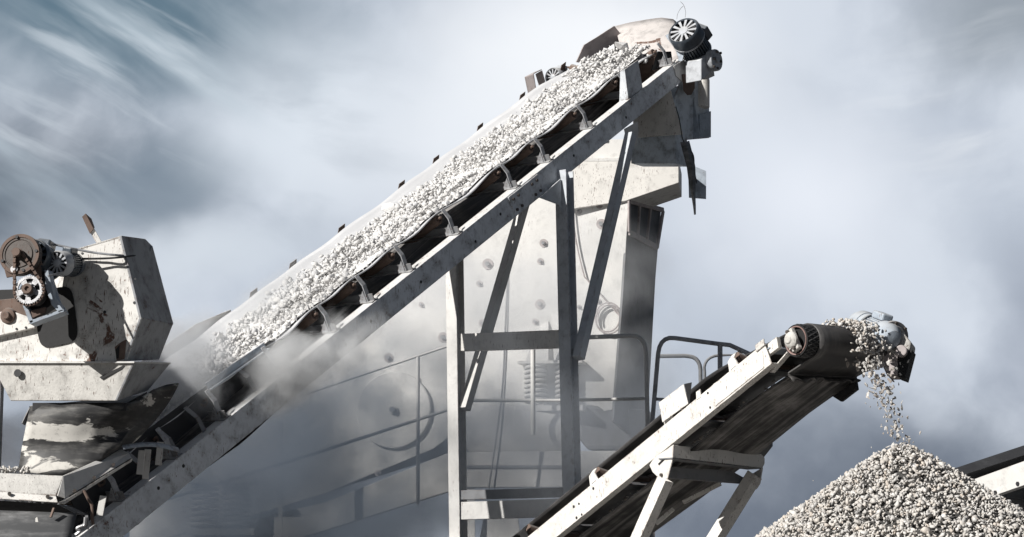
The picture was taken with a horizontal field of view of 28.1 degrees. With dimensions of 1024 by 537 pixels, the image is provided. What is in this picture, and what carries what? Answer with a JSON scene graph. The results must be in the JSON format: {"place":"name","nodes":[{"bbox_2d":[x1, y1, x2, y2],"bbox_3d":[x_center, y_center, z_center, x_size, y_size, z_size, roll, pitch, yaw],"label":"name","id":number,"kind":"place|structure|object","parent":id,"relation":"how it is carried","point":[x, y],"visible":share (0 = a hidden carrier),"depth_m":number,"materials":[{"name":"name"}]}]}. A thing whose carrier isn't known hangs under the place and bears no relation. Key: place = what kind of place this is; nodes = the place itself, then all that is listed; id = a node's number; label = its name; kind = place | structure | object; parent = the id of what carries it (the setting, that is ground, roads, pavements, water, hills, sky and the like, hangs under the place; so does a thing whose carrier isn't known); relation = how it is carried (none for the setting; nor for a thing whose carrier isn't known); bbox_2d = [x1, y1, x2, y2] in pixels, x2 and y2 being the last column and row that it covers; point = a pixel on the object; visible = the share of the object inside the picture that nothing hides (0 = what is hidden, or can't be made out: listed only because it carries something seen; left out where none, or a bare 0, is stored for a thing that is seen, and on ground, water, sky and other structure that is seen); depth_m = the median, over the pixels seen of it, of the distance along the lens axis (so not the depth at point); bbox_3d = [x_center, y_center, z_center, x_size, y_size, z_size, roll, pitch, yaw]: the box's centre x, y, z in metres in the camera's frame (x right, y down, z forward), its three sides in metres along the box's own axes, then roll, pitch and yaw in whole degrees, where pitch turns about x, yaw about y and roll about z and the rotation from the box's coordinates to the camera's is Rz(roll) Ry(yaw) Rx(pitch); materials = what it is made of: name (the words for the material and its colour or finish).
{"place":"outdoors","nodes":[
{"label":"outdoors","id":0,"kind":"place"},
{"bbox_2d":[0,0,1023,536],"label":"sky","id":1,"kind":"structure","parent":0,"point":[858,155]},
{"bbox_3d":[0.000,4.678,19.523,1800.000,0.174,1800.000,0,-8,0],"label":"ground","id":2,"kind":"structure","parent":0,"visible":0},
{"bbox_2d":[0,214,178,475],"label":"feed hopper","id":3,"kind":"object","parent":2,"relation":"on","point":[86,336],"visible":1,"depth_m":15.23,"materials":[{"name":"white paint"}]},
{"bbox_2d":[0,442,179,536],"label":"loading tray","id":4,"kind":"object","parent":3,"relation":"attached to","point":[23,519],"visible":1,"depth_m":14.76,"materials":[{"name":"white paint"}]},
{"bbox_2d":[0,465,29,473],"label":"gravel","id":5,"kind":"structure","parent":4,"relation":"in","point":[23,470],"depth_m":14.84,"materials":[{"name":"white gravel"}]},
{"bbox_2d":[41,240,152,255],"bbox_3d":[-3.108,-0.166,15.292,1.168,0.170,0.334,7,-11,-41],"label":"cable","id":6,"kind":"object","parent":3,"relation":"attached to","point":[94,252],"visible":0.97,"depth_m":15.23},
{"bbox_2d":[82,255,135,259],"bbox_3d":[-3.046,-0.105,15.255,0.665,0.088,0.240,6,-10,-34],"label":"cable","id":7,"kind":"object","parent":3,"relation":"attached to","point":[103,258],"visible":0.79,"depth_m":15.22,"materials":[{"name":"black rubber"}]},
{"bbox_2d":[174,405,650,536],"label":"base frame","id":8,"kind":"object","parent":2,"relation":"on","point":[527,459],"visible":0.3,"depth_m":26.46,"materials":[{"name":"paint"}]},
{"bbox_2d":[130,139,705,536],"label":"vibrating screen","id":9,"kind":"object","parent":8,"relation":"on","point":[382,399],"visible":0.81,"depth_m":27.39,"materials":[{"name":"paint"}]},
{"bbox_2d":[493,275,509,487],"bbox_3d":[-0.133,1.420,26.228,0.206,2.782,0.024,0,-8,0],"label":"cable","id":10,"kind":"object","parent":9,"relation":"hanging from","point":[504,391],"visible":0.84,"depth_m":26.19,"materials":[{"name":"grey paint"}]},
{"bbox_2d":[575,231,619,333],"bbox_3d":[1.109,-0.122,27.067,0.709,2.010,0.048,-2,-9,14],"label":"hose","id":11,"kind":"object","parent":9,"relation":"attached to","point":[614,307],"visible":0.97,"depth_m":26.93,"materials":[{"name":"rubber"}]},
{"bbox_2d":[660,354,732,381],"bbox_3d":[2.429,1.526,26.566,1.108,0.843,0.054,0,-8,0],"label":"guard rail","id":12,"kind":"object","parent":9,"relation":"attached to","point":[702,373],"visible":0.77,"depth_m":26.60,"materials":[{"name":"grey metal"}]},
{"bbox_2d":[446,122,638,536],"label":"support trestle","id":13,"kind":"object","parent":2,"relation":"on","point":[569,340],"visible":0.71,"depth_m":22.19,"materials":[{"name":"grey paint"}]},
{"bbox_2d":[12,2,722,536],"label":"belt conveyor","id":14,"kind":"object","parent":13,"relation":"on","point":[228,410],"visible":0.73,"depth_m":20.24,"materials":[{"name":"grey metal"}]},
{"bbox_2d":[167,345,447,504],"bbox_3d":[-2.551,1.868,24.392,3.726,1.971,0.044,0,-8,0],"label":"guard rail","id":15,"kind":"object","parent":14,"relation":"attached to","point":[418,419],"visible":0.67,"depth_m":24.36,"materials":[{"name":"metal"}]},
{"bbox_2d":[0,43,650,502],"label":"stone fines","id":16,"kind":"object","parent":14,"relation":"on","point":[360,266],"visible":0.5,"depth_m":20.54,"materials":[{"name":"grey gravel"}]},
{"bbox_2d":[216,332,223,341],"bbox_3d":[-2.772,0.662,19.438,0.082,0.096,0.141,8,-19,7],"label":"boulder","id":17,"kind":"object","parent":16,"relation":"on","point":[219,336],"visible":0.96,"depth_m":19.40,"materials":[{"name":"white stone"}]},
{"bbox_2d":[381,202,395,213],"bbox_3d":[-1.286,-0.631,21.616,0.184,0.142,0.063,0,-9,-1],"label":"boulder","id":18,"kind":"object","parent":16,"relation":"on","point":[386,207],"visible":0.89,"depth_m":21.60,"materials":[{"name":"white stone"}]},
{"bbox_2d":[615,42,628,50],"bbox_3d":[1.305,-2.631,24.313,0.182,0.108,0.160,0,-9,-2],"label":"boulder","id":19,"kind":"object","parent":16,"relation":"on","point":[621,45],"visible":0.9,"depth_m":24.27,"materials":[{"name":"white stone"}]},
{"bbox_2d":[631,79,710,214],"bbox_3d":[1.867,-1.499,24.436,0.884,1.927,0.879,-3,-9,21],"label":"discharge chute","id":20,"kind":"object","parent":14,"relation":"attached to","point":[673,121],"visible":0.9,"depth_m":24.29,"materials":[{"name":"beige paint"}]},
{"bbox_2d":[631,444,764,536],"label":"conveyor stand","id":21,"kind":"object","parent":2,"relation":"on","point":[664,471],"visible":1,"depth_m":16.05,"materials":[{"name":"beige paint"}]},
{"bbox_2d":[513,310,915,536],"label":"belt conveyor","id":22,"kind":"object","parent":21,"relation":"on","point":[807,360],"visible":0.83,"depth_m":15.72,"materials":[{"name":"grey metal"}]},
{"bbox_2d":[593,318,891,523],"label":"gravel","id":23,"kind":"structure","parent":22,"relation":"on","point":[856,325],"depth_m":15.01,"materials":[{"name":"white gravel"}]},
{"bbox_2d":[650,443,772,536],"bbox_3d":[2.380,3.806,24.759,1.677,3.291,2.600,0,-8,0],"label":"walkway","id":24,"kind":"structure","parent":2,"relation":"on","point":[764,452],"depth_m":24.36,"materials":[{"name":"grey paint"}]},
{"bbox_2d":[473,333,649,434],"bbox_3d":[0.531,1.360,23.861,2.145,1.211,0.059,0,-8,0],"label":"guard rail","id":25,"kind":"object","parent":24,"relation":"attached to","point":[532,400],"visible":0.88,"depth_m":23.82,"materials":[{"name":"metal"}]},
{"bbox_2d":[650,336,774,422],"bbox_3d":[2.321,1.391,23.838,1.472,1.227,0.168,-1,-9,6],"label":"guard rail","id":26,"kind":"object","parent":24,"relation":"attached to","point":[720,345],"visible":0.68,"depth_m":23.89,"materials":[{"name":"grey metal"}]},
{"bbox_2d":[755,442,1023,536],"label":"gravel pile","id":27,"kind":"object","parent":2,"relation":"on","point":[904,490],"visible":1,"depth_m":13.91,"materials":[{"name":"grey gravel"}]},
{"bbox_2d":[955,445,1023,509],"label":"belt conveyor","id":28,"kind":"object","parent":2,"relation":"on","point":[1001,474],"visible":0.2,"depth_m":20.66,"materials":[{"name":"metal"}]}
]}

